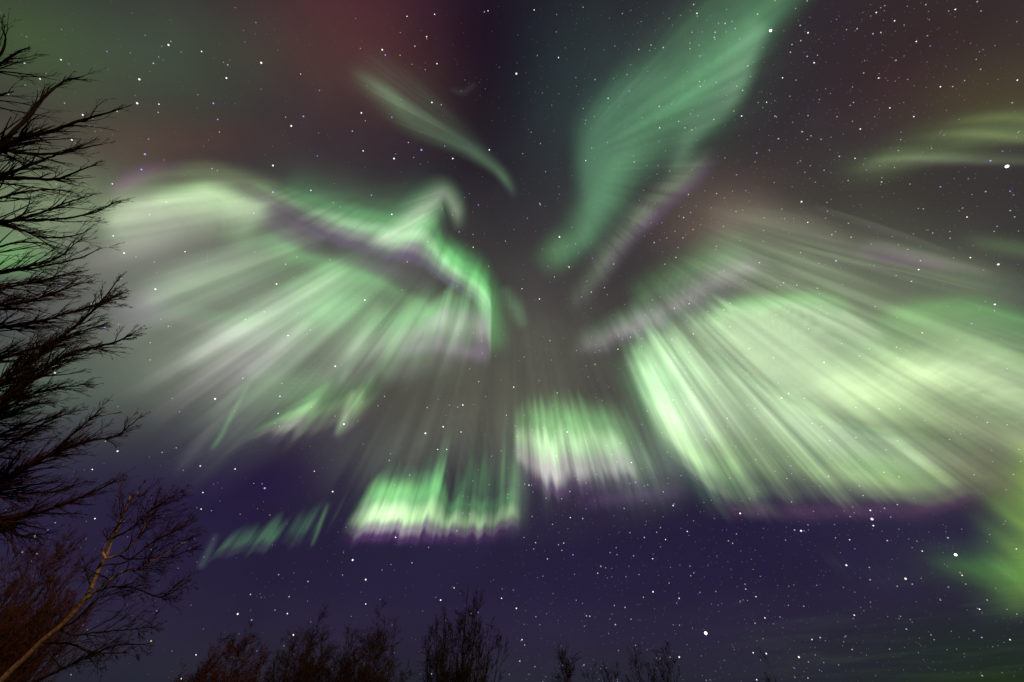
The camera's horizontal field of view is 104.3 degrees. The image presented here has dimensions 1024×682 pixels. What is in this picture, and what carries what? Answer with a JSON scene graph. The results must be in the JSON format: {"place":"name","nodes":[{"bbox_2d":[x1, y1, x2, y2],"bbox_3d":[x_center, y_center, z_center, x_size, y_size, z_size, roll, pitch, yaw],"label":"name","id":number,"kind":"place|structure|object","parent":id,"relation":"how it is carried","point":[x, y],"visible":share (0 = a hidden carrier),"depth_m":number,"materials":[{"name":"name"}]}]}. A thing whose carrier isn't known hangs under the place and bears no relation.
{"place":"outdoors","nodes":[
{"label":"outdoors","id":0,"kind":"place"},
{"bbox_2d":[0,0,1023,681],"label":"sky","id":1,"kind":"structure","parent":0,"point":[702,241],"materials":[{"name":"green"}]},
{"bbox_3d":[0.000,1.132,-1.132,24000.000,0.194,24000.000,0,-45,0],"label":"ground","id":2,"kind":"structure","parent":0,"visible":0},
{"bbox_2d":[0,522,102,681],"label":"reddish bush","id":3,"kind":"object","parent":2,"relation":"on","point":[17,645],"visible":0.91,"depth_m":15.08,"materials":[{"name":"brown plant"}]},
{"bbox_2d":[0,8,135,276],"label":"bare tree","id":4,"kind":"object","parent":2,"relation":"on","point":[7,144],"visible":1,"depth_m":4.54,"materials":[{"name":"black plant"}]},
{"bbox_2d":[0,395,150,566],"bbox_3d":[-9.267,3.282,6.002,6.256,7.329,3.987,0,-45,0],"label":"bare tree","id":5,"kind":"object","parent":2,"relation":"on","point":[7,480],"visible":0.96,"depth_m":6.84,"materials":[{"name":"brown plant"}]},
{"bbox_2d":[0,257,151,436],"bbox_3d":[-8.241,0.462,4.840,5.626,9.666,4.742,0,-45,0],"label":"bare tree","id":6,"kind":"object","parent":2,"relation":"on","point":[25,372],"visible":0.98,"depth_m":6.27,"materials":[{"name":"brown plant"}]},
{"bbox_2d":[0,476,207,681],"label":"pale trunked tree","id":7,"kind":"object","parent":2,"relation":"on","point":[32,650],"visible":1,"depth_m":8.04,"materials":[{"name":"brown plant"}]},
{"bbox_2d":[170,619,273,681],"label":"reddish bush","id":8,"kind":"object","parent":2,"relation":"on","point":[215,676],"visible":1,"depth_m":20.29,"materials":[{"name":"brown plant"}]},
{"bbox_2d":[256,603,352,681],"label":"brown bush","id":9,"kind":"object","parent":2,"relation":"on","point":[300,674],"visible":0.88,"depth_m":21.58,"materials":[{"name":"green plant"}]},
{"bbox_2d":[297,596,419,681],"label":"brown bush","id":10,"kind":"object","parent":2,"relation":"on","point":[361,673],"visible":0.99,"depth_m":21.61,"materials":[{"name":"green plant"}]},
{"bbox_2d":[416,586,511,681],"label":"wispy tree","id":11,"kind":"object","parent":2,"relation":"on","point":[463,674],"visible":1,"depth_m":23.55,"materials":[{"name":"brown plant"}]},
{"bbox_2d":[550,642,579,681],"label":"scrub bush","id":12,"kind":"object","parent":2,"relation":"on","point":[567,672],"visible":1,"depth_m":26.29,"materials":[{"name":"black plant"}]},
{"bbox_2d":[581,660,628,681],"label":"scrub bush","id":13,"kind":"object","parent":2,"relation":"on","point":[608,673],"visible":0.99,"depth_m":27.85,"materials":[{"name":"black plant"}]},
{"bbox_2d":[624,645,659,681],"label":"scrub bush","id":14,"kind":"object","parent":2,"relation":"on","point":[652,676],"visible":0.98,"depth_m":27.53,"materials":[{"name":"black plant"}]},
{"bbox_2d":[645,640,686,681],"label":"scrub bush","id":15,"kind":"object","parent":2,"relation":"on","point":[663,673],"visible":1,"depth_m":25.55,"materials":[{"name":"black plant"}]},
{"bbox_2d":[758,647,775,681],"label":"scrub bush","id":16,"kind":"object","parent":2,"relation":"on","point":[767,672],"visible":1,"depth_m":26.38,"materials":[{"name":"black plant"}]}
]}

